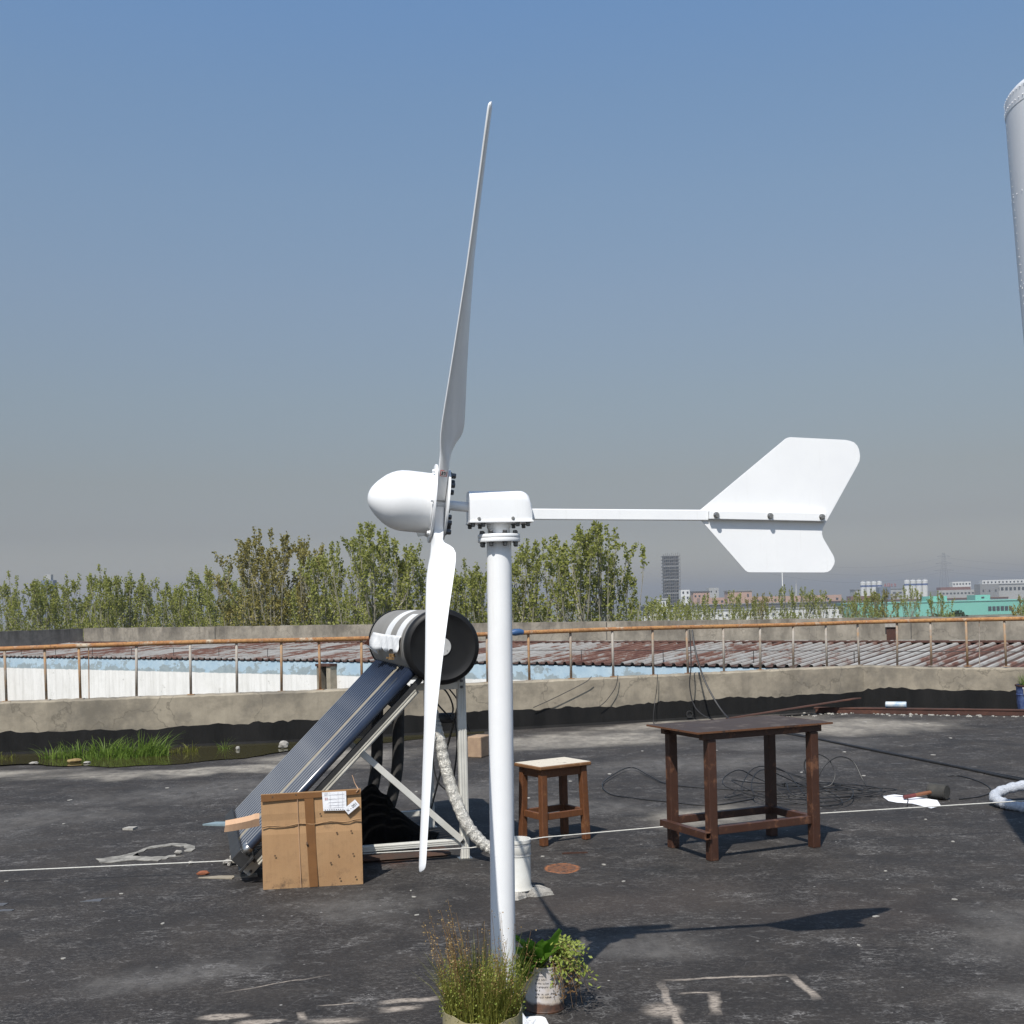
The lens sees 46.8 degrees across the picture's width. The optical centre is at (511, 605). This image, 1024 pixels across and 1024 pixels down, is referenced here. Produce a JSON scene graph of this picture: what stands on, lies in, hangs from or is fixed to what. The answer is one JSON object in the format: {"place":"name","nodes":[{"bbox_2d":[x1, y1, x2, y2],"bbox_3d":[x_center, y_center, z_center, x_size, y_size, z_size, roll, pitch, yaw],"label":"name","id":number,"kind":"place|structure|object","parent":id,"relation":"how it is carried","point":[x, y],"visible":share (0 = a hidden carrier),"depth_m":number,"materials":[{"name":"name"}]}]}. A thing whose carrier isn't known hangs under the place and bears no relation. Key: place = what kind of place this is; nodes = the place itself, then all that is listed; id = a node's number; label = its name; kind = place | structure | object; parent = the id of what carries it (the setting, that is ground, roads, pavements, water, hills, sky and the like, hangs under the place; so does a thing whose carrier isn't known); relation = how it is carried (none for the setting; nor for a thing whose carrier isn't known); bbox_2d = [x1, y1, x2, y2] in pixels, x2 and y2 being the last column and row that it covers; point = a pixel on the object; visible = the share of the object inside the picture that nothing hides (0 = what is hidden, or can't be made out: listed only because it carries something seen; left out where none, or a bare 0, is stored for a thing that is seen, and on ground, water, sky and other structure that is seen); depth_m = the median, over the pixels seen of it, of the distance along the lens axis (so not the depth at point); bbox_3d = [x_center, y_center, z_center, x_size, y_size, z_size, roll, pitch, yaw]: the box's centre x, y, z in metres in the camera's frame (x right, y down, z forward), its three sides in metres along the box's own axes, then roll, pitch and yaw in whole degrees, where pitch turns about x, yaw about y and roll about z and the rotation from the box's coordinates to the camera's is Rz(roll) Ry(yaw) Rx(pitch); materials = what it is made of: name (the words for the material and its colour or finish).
{"place":"outdoors","nodes":[
{"label":"outdoors","id":0,"kind":"place"},
{"bbox_2d":[41,574,57,629],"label":"water tower","id":1,"kind":"structure","parent":0,"point":[50,577],"depth_m":500.00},
{"bbox_2d":[0,600,1019,630],"bbox_3d":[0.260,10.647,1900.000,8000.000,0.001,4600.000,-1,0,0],"label":"ground","id":2,"kind":"structure","parent":0,"point":[553,613],"depth_m":1155.87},
{"bbox_2d":[0,590,47,630],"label":"poplar tree","id":3,"kind":"object","parent":2,"relation":"on","point":[1,628],"visible":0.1,"depth_m":65.97,"materials":[{"name":"green plant"}]},
{"bbox_2d":[0,570,50,630],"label":"poplar tree","id":4,"kind":"object","parent":2,"relation":"on","point":[10,604],"visible":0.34,"depth_m":61.81,"materials":[{"name":"green plant"}]},
{"bbox_2d":[0,629,82,657],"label":"return wall","id":5,"kind":"structure","parent":2,"relation":"on","point":[31,637],"depth_m":42.48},
{"bbox_2d":[9,575,85,630],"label":"poplar tree","id":6,"kind":"object","parent":2,"relation":"on","point":[35,594],"visible":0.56,"depth_m":59.46,"materials":[{"name":"green plant"}]},
{"bbox_2d":[43,590,95,639],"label":"poplar tree","id":7,"kind":"object","parent":2,"relation":"on","point":[83,605],"visible":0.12,"depth_m":65.56,"materials":[{"name":"green plant"}]},
{"bbox_2d":[40,573,119,640],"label":"poplar tree","id":8,"kind":"object","parent":2,"relation":"on","point":[64,589],"visible":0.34,"depth_m":59.36,"materials":[{"name":"green plant"}]},
{"bbox_2d":[66,595,121,631],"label":"poplar tree","id":9,"kind":"object","parent":2,"relation":"on","point":[72,614],"visible":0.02,"depth_m":64.31,"materials":[{"name":"green plant"}]},
{"bbox_2d":[63,564,142,636],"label":"poplar tree","id":10,"kind":"object","parent":2,"relation":"on","point":[106,584],"visible":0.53,"depth_m":57.34,"materials":[{"name":"green plant"}]},
{"bbox_2d":[101,570,159,627],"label":"poplar tree","id":11,"kind":"object","parent":2,"relation":"on","point":[119,605],"visible":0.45,"depth_m":57.89,"materials":[{"name":"green plant"}]},
{"bbox_2d":[123,573,192,627],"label":"poplar tree","id":12,"kind":"object","parent":2,"relation":"on","point":[163,605],"visible":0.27,"depth_m":57.81,"materials":[{"name":"green plant"}]},
{"bbox_2d":[151,582,206,626],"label":"poplar tree","id":13,"kind":"object","parent":2,"relation":"on","point":[176,607],"visible":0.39,"depth_m":55.62,"materials":[{"name":"green plant"}]},
{"bbox_2d":[181,564,236,626],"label":"poplar tree","id":14,"kind":"object","parent":2,"relation":"on","point":[196,582],"visible":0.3,"depth_m":55.71,"materials":[{"name":"green plant"}]},
{"bbox_2d":[192,564,266,626],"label":"poplar tree","id":15,"kind":"object","parent":2,"relation":"on","point":[210,595],"visible":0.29,"depth_m":53.63,"materials":[{"name":"green plant"}]},
{"bbox_2d":[204,544,284,625],"bbox_3d":[-10.983,4.106,50.010,3.536,13.631,3.491,-1,0,1],"label":"poplar tree","id":16,"kind":"object","parent":2,"relation":"on","point":[227,617],"visible":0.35,"depth_m":49.52,"materials":[{"name":"green plant"}]},
{"bbox_2d":[233,526,316,625],"bbox_3d":[-9.588,3.844,47.993,3.516,14.086,3.561,-1,0,-45],"label":"poplar tree","id":17,"kind":"object","parent":2,"relation":"on","point":[254,571],"visible":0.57,"depth_m":47.56,"materials":[{"name":"green plant"}]},
{"bbox_2d":[263,536,337,625],"bbox_3d":[-8.388,4.042,48.013,3.236,13.631,3.195,-1,0,-12],"label":"poplar tree","id":18,"kind":"object","parent":2,"relation":"on","point":[302,555],"visible":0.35,"depth_m":47.54,"materials":[{"name":"green plant"}]},
{"bbox_2d":[289,550,359,625],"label":"poplar tree","id":19,"kind":"object","parent":2,"relation":"on","point":[314,566],"visible":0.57,"depth_m":45.94,"materials":[{"name":"green plant"}]},
{"bbox_2d":[309,538,382,624],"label":"poplar tree","id":20,"kind":"object","parent":2,"relation":"on","point":[324,569],"visible":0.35,"depth_m":45.94,"materials":[{"name":"green plant"}]},
{"bbox_2d":[326,521,422,624],"bbox_3d":[-5.042,3.782,44.005,3.907,13.988,4.085,-1,0,34],"label":"poplar tree","id":21,"kind":"object","parent":2,"relation":"on","point":[369,534],"visible":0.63,"depth_m":43.64,"materials":[{"name":"green plant"}]},
{"bbox_2d":[350,537,425,624],"bbox_3d":[-4.232,4.067,44.511,3.995,13.380,3.821,-1,0,-45],"label":"poplar tree","id":22,"kind":"object","parent":2,"relation":"on","point":[397,562],"visible":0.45,"depth_m":44.24,"materials":[{"name":"green plant"}]},
{"bbox_2d":[383,555,456,611],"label":"poplar tree","id":23,"kind":"object","parent":2,"relation":"on","point":[422,571],"visible":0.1,"depth_m":46.18,"materials":[{"name":"green plant"}]},
{"bbox_2d":[408,571,466,612],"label":"poplar tree","id":24,"kind":"object","parent":2,"relation":"on","point":[422,584],"visible":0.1,"depth_m":45.82,"materials":[{"name":"green plant"}]},
{"bbox_2d":[424,558,487,622],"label":"poplar tree","id":25,"kind":"object","parent":2,"relation":"on","point":[463,597],"visible":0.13,"depth_m":43.56,"materials":[{"name":"green plant"}]},
{"bbox_2d":[462,562,522,622],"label":"poplar tree","id":26,"kind":"object","parent":2,"relation":"on","point":[473,586],"visible":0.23,"depth_m":42.59,"materials":[{"name":"green plant"}]},
{"bbox_2d":[0,640,1023,700],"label":"long shed","id":27,"kind":"structure","parent":2,"relation":"on","point":[161,671],"depth_m":29.62,"materials":[{"name":"metal"}]},
{"bbox_2d":[482,539,553,621],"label":"poplar tree","id":28,"kind":"object","parent":2,"relation":"on","point":[536,550],"visible":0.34,"depth_m":41.57,"materials":[{"name":"green plant"}]},
{"bbox_2d":[512,534,585,621],"bbox_3d":[1.291,4.033,42.031,3.908,13.177,3.738,-1,0,11],"label":"poplar tree","id":29,"kind":"object","parent":2,"relation":"on","point":[545,582],"visible":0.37,"depth_m":41.94,"materials":[{"name":"green plant"}]},
{"bbox_2d":[83,616,1023,667],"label":"parapet","id":30,"kind":"structure","parent":2,"relation":"on","point":[991,630],"depth_m":28.95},
{"bbox_2d":[528,520,626,621],"bbox_3d":[2.423,3.853,40.014,3.724,13.481,3.893,-1,0,-2],"label":"poplar tree","id":31,"kind":"object","parent":2,"relation":"on","point":[586,579],"visible":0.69,"depth_m":39.51,"materials":[{"name":"green plant"}]},
{"bbox_2d":[549,522,648,621],"bbox_3d":[3.121,3.887,39.982,3.837,13.380,3.671,-1,0,-29],"label":"poplar tree","id":32,"kind":"object","parent":2,"relation":"on","point":[615,547],"visible":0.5,"depth_m":39.79,"materials":[{"name":"green plant"}]},
{"bbox_2d":[581,555,637,620],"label":"poplar tree","id":33,"kind":"object","parent":2,"relation":"on","point":[627,578],"visible":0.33,"depth_m":40.76,"materials":[{"name":"green plant"}]},
{"bbox_2d":[619,596,667,620],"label":"poplar tree","id":34,"kind":"object","parent":2,"relation":"on","point":[657,608],"visible":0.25,"depth_m":57.79,"materials":[{"name":"green plant"}]},
{"bbox_2d":[642,595,686,620],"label":"poplar tree","id":35,"kind":"object","parent":2,"relation":"on","point":[669,612],"visible":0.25,"depth_m":69.94,"materials":[{"name":"green plant"}]},
{"bbox_2d":[668,603,695,620],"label":"poplar tree","id":36,"kind":"object","parent":2,"relation":"on","point":[688,613],"visible":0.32,"depth_m":83.74,"materials":[{"name":"green plant"}]},
{"bbox_2d":[673,596,701,619],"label":"poplar tree","id":37,"kind":"object","parent":2,"relation":"on","point":[682,602],"visible":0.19,"depth_m":89.84,"materials":[{"name":"green plant"}]},
{"bbox_2d":[689,602,713,619],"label":"poplar tree","id":38,"kind":"object","parent":2,"relation":"on","point":[704,613],"visible":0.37,"depth_m":87.90,"materials":[{"name":"green plant"}]},
{"bbox_2d":[691,593,720,619],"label":"poplar tree","id":39,"kind":"object","parent":2,"relation":"on","point":[715,602],"visible":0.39,"depth_m":91.87,"materials":[{"name":"green plant"}]},
{"bbox_2d":[720,590,742,619],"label":"poplar tree","id":40,"kind":"object","parent":2,"relation":"on","point":[737,598],"visible":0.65,"depth_m":94.81,"materials":[{"name":"green plant"}]},
{"bbox_2d":[640,601,828,610],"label":"dark hall","id":41,"kind":"structure","parent":2,"relation":"on","point":[776,604],"depth_m":620.00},
{"bbox_2d":[722,604,746,619],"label":"poplar tree","id":42,"kind":"object","parent":2,"relation":"on","point":[739,615],"visible":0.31,"depth_m":85.94,"materials":[{"name":"green plant"}]},
{"bbox_2d":[743,592,769,619],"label":"poplar tree","id":43,"kind":"object","parent":2,"relation":"on","point":[765,599],"visible":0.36,"depth_m":95.02,"materials":[{"name":"green plant"}]},
{"bbox_2d":[747,600,773,619],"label":"poplar tree","id":44,"kind":"object","parent":2,"relation":"on","point":[753,609],"visible":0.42,"depth_m":89.83,"materials":[{"name":"green plant"}]},
{"bbox_2d":[697,595,841,603],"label":"buildings","id":45,"kind":"structure","parent":2,"relation":"on","point":[788,598],"depth_m":740.00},
{"bbox_2d":[769,584,796,618],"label":"poplar tree","id":46,"kind":"object","parent":2,"relation":"on","point":[781,590],"visible":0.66,"depth_m":91.86,"materials":[{"name":"green plant"}]},
{"bbox_2d":[792,586,814,618],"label":"poplar tree","id":47,"kind":"object","parent":2,"relation":"on","point":[807,601],"visible":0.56,"depth_m":91.81,"materials":[{"name":"green plant"}]},
{"bbox_2d":[812,590,836,617],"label":"poplar tree","id":48,"kind":"object","parent":2,"relation":"on","point":[818,610],"visible":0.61,"depth_m":91.79,"materials":[{"name":"green plant"}]},
{"bbox_2d":[836,598,862,617],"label":"poplar tree","id":49,"kind":"object","parent":2,"relation":"on","point":[842,611],"visible":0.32,"depth_m":89.89,"materials":[{"name":"green plant"}]},
{"bbox_2d":[841,590,871,617],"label":"poplar tree","id":50,"kind":"object","parent":2,"relation":"on","point":[856,598],"visible":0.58,"depth_m":84.98,"materials":[{"name":"green plant"}]},
{"bbox_2d":[852,588,884,617],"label":"poplar tree","id":51,"kind":"object","parent":2,"relation":"on","point":[878,602],"visible":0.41,"depth_m":89.67,"materials":[{"name":"green plant"}]},
{"bbox_2d":[860,580,881,595],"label":"cement silos","id":52,"kind":"object","parent":2,"relation":"on","point":[868,586],"visible":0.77,"depth_m":893.31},
{"bbox_2d":[850,588,903,598],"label":"silo works","id":53,"kind":"structure","parent":2,"relation":"on","point":[893,591],"depth_m":905.00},
{"bbox_2d":[870,588,900,617],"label":"poplar tree","id":54,"kind":"object","parent":2,"relation":"on","point":[884,609],"visible":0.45,"depth_m":90.05,"materials":[{"name":"green plant"}]},
{"bbox_2d":[769,554,1020,586],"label":"power pylon","id":55,"kind":"object","parent":2,"relation":"on","point":[945,570],"visible":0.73,"depth_m":1099.90,"materials":[{"name":"metal"}]},
{"bbox_2d":[891,585,922,616],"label":"poplar tree","id":56,"kind":"object","parent":2,"relation":"on","point":[920,596],"visible":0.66,"depth_m":87.94,"materials":[{"name":"green plant"}]},
{"bbox_2d":[904,578,928,598],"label":"cement silos","id":57,"kind":"object","parent":2,"relation":"on","point":[921,585],"visible":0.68,"depth_m":878.16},
{"bbox_2d":[836,599,1023,617],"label":"green factory","id":58,"kind":"structure","parent":2,"relation":"on","point":[980,607],"depth_m":600.00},
{"bbox_2d":[926,591,954,616],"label":"poplar tree","id":59,"kind":"object","parent":2,"relation":"on","point":[929,601],"visible":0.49,"depth_m":84.86,"materials":[{"name":"green plant"}]},
{"bbox_2d":[928,589,973,597],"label":"grey factory","id":60,"kind":"structure","parent":2,"relation":"on","point":[956,593],"depth_m":800.00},
{"bbox_2d":[999,583,1023,598],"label":"factory","id":61,"kind":"structure","parent":2,"relation":"on","point":[1011,590],"depth_m":796.00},
{"bbox_2d":[0,712,1023,1023],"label":"roof deck","id":62,"kind":"structure","parent":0,"point":[758,926],"depth_m":6.65,"materials":[{"name":"asphalt"}]},
{"bbox_2d":[0,860,231,871],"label":"white rope","id":63,"kind":"object","parent":62,"relation":"on","point":[115,865],"visible":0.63,"depth_m":7.39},
{"bbox_2d":[96,843,194,862],"bbox_3d":[-2.461,1.708,8.116,0.477,0.004,0.713,-1,0,34],"label":"mortar splash","id":64,"kind":"object","parent":62,"relation":"on","point":[136,856],"visible":1,"depth_m":8.03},
{"bbox_2d":[0,731,484,766],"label":"puddle water","id":65,"kind":"structure","parent":62,"relation":"on","point":[206,753],"depth_m":13.68,"materials":[{"name":"black liquid"}]},
{"bbox_2d":[29,742,76,759],"bbox_3d":[-5.366,1.676,13.676,0.791,0.231,0.353,-1,0,-8],"label":"grass tuft","id":66,"kind":"object","parent":65,"relation":"on","point":[59,756],"visible":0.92,"depth_m":13.69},
{"bbox_2d":[60,732,181,760],"bbox_3d":[-4.494,1.606,13.749,1.761,0.328,0.873,-1,0,0],"label":"grass tuft","id":67,"kind":"object","parent":65,"relation":"on","point":[147,749],"visible":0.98,"depth_m":13.72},
{"bbox_2d":[224,775,362,889],"bbox_3d":[-1.335,1.355,7.291,0.804,0.656,0.574,-1,0,-8],"label":"cardboard box","id":68,"kind":"object","parent":62,"relation":"on","point":[311,838],"visible":1,"depth_m":7.04,"materials":[{"name":"cardboard"}]},
{"bbox_2d":[225,609,489,878],"bbox_3d":[-1.057,0.857,8.147,1.781,1.641,1.717,-1,0,-15],"label":"solar water heater","id":69,"kind":"object","parent":62,"relation":"on","point":[395,643],"visible":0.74,"depth_m":7.69,"materials":[{"name":"blue glass"}]},
{"bbox_2d":[362,839,450,861],"bbox_3d":[-0.957,1.655,8.136,0.910,0.014,0.897,-1,0,-15],"label":"ribbed sheet","id":70,"kind":"object","parent":62,"relation":"on","point":[381,856],"visible":0.19,"depth_m":7.80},
{"bbox_2d":[361,784,438,852],"bbox_3d":[-0.825,1.455,8.250,0.580,0.422,0.790,-1,0,0],"label":"black tarp","id":71,"kind":"object","parent":70,"relation":"on","point":[384,820],"visible":0.74,"depth_m":8.02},
{"bbox_2d":[468,734,488,757],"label":"cardboard box","id":72,"kind":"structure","parent":62,"relation":"on","point":[478,745],"depth_m":12.88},
{"bbox_2d":[416,901,550,1023],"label":"weed pot","id":73,"kind":"object","parent":62,"relation":"on","point":[476,997],"visible":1,"depth_m":4.14,"materials":[{"name":"plant"}]},
{"bbox_2d":[0,665,1023,754],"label":"parapet wall","id":74,"kind":"structure","parent":62,"relation":"on","point":[207,719],"depth_m":15.87,"materials":[{"name":"concrete"}]},
{"bbox_2d":[0,617,1023,701],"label":"pipe railing","id":75,"kind":"object","parent":74,"relation":"on","point":[236,642],"visible":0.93,"depth_m":15.94,"materials":[{"name":"metal"}]},
{"bbox_2d":[514,836,553,900],"bbox_3d":[0.054,1.490,6.772,0.318,0.317,0.270,-1,0,-28],"label":"vent pipe","id":76,"kind":"object","parent":62,"relation":"on","point":[525,887],"visible":0.59,"depth_m":6.68,"materials":[{"name":"white plastic"}]},
{"bbox_2d":[514,757,590,846],"bbox_3d":[0.291,1.370,8.290,0.435,0.548,0.325,-1,0,-33],"label":"wooden stool","id":77,"kind":"object","parent":62,"relation":"on","point":[543,770],"visible":0.98,"depth_m":8.25,"materials":[{"name":"brown wood"}]},
{"bbox_2d":[515,929,600,1014],"bbox_3d":[0.156,1.474,4.834,0.393,0.344,0.381,-1,0,-9],"label":"leafy paint can","id":78,"kind":"object","parent":62,"relation":"on","point":[545,994],"visible":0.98,"depth_m":4.78,"materials":[{"name":"plant"}]},
{"bbox_2d":[368,101,859,1023],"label":"wind turbine","id":79,"kind":"object","parent":62,"relation":"on","point":[770,511],"visible":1,"depth_m":4.53,"materials":[{"name":"white paint"}]},
{"bbox_2d":[602,767,764,805],"bbox_3d":[1.291,1.601,10.476,1.133,0.037,2.026,-1,0,-35],"label":"loose cable","id":80,"kind":"object","parent":62,"relation":"on","point":[678,785],"visible":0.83,"depth_m":10.17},
{"bbox_2d":[646,715,832,860],"bbox_3d":[1.525,1.201,7.907,1.056,0.824,0.626,-1,0,-24],"label":"work table","id":81,"kind":"object","parent":62,"relation":"on","point":[708,733],"visible":1,"depth_m":7.82,"materials":[{"name":"paint"}]},
{"bbox_2d":[362,826,662,853],"bbox_3d":[-0.260,1.541,7.681,2.677,0.068,0.128,-1,0,-12],"label":"white rope","id":82,"kind":"object","parent":81,"relation":"attached to","point":[531,839],"visible":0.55,"depth_m":7.83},
{"bbox_2d":[820,800,1023,813],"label":"white rope","id":83,"kind":"object","parent":81,"relation":"attached to","point":[921,807],"visible":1,"depth_m":7.94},
{"bbox_2d":[726,698,860,718],"bbox_3d":[3.962,1.444,16.610,2.049,0.213,0.200,-1,0,-18],"label":"rusty plate","id":84,"kind":"object","parent":62,"relation":"on","point":[794,708],"visible":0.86,"depth_m":16.55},
{"bbox_2d":[722,766,908,806],"bbox_3d":[2.466,1.482,9.911,1.464,0.210,1.374,-1,0,0],"label":"cable tangle","id":85,"kind":"object","parent":62,"relation":"on","point":[835,788],"visible":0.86,"depth_m":9.80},
{"bbox_2d":[804,754,867,787],"bbox_3d":[2.805,1.431,10.258,0.542,0.291,0.184,-1,0,16],"label":"loop cable","id":86,"kind":"object","parent":85,"relation":"on","point":[834,769],"visible":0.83,"depth_m":10.27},
{"bbox_2d":[689,630,1023,778],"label":"power cable","id":87,"kind":"object","parent":62,"relation":"on","point":[801,735],"visible":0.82,"depth_m":15.98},
{"bbox_2d":[691,630,1023,780],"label":"power cable","id":88,"kind":"object","parent":62,"relation":"on","point":[926,760],"visible":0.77,"depth_m":12.34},
{"bbox_2d":[779,712,1023,717],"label":"rubble grit","id":89,"kind":"object","parent":62,"relation":"on","point":[889,715],"visible":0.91,"depth_m":16.31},
{"bbox_2d":[883,794,939,808],"bbox_3d":[3.214,1.565,9.466,0.315,0.007,0.615,-1,0,-30],"label":"white rag","id":90,"kind":"object","parent":62,"relation":"on","point":[919,801],"visible":0.94,"depth_m":9.45,"materials":[{"name":"fabric"}]},
{"bbox_2d":[814,707,1023,715],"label":"rusty angle iron","id":91,"kind":"object","parent":62,"relation":"on","point":[940,711],"visible":0.94,"depth_m":16.35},
{"bbox_2d":[885,701,906,707],"bbox_3d":[5.366,1.392,16.545,0.282,0.090,0.090,-1,0,23],"label":"litter bottle","id":92,"kind":"object","parent":91,"relation":"on","point":[888,704],"visible":1,"depth_m":16.51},
{"bbox_2d":[903,783,949,799],"bbox_3d":[3.340,1.506,9.507,0.378,0.126,0.178,-1,0,-24],"label":"rubber mallet","id":93,"kind":"object","parent":62,"relation":"on","point":[937,791],"visible":1,"depth_m":9.51,"materials":[{"name":"rubber"}]},
{"bbox_2d":[989,780,1023,811],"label":"wrapped tube","id":94,"kind":"object","parent":62,"relation":"on","point":[997,793],"visible":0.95,"depth_m":9.17,"materials":[{"name":"fabric"}]},
{"bbox_2d":[1004,79,1023,339],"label":"vertical turbine","id":95,"kind":"object","parent":62,"relation":"on","point":[1014,111],"visible":1,"depth_m":6.02,"materials":[{"name":"metal"}]},
{"bbox_2d":[1015,672,1023,708],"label":"blue pail","id":96,"kind":"object","parent":62,"relation":"on","point":[1020,694],"visible":0.91,"depth_m":16.00,"materials":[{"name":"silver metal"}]},
{"bbox_2d":[0,0,1023,620],"label":"sky","id":97,"kind":"structure","parent":0,"point":[712,235],"materials":[{"name":"blue"}]},
{"bbox_2d":[661,552,680,604],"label":"building","id":98,"kind":"structure","parent":0,"point":[670,566],"depth_m":700.50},
{"bbox_2d":[690,591,709,603],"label":"pink block","id":99,"kind":"structure","parent":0,"point":[694,595],"depth_m":760.00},
{"bbox_2d":[723,590,752,603],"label":"pink tall block","id":100,"kind":"structure","parent":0,"point":[747,594],"depth_m":720.00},
{"bbox_2d":[641,607,841,620],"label":"white hall","id":101,"kind":"structure","parent":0,"point":[830,612],"depth_m":540.00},
{"bbox_2d":[829,597,1007,606],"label":"brown roof hall","id":102,"kind":"structure","parent":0,"point":[957,599],"depth_m":680.00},
{"bbox_2d":[974,584,998,596],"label":"grey tower block","id":103,"kind":"structure","parent":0,"point":[991,590],"depth_m":790.00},
{"bbox_2d":[979,579,1023,583],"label":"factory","id":104,"kind":"structure","parent":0,"point":[1000,581],"depth_m":830.00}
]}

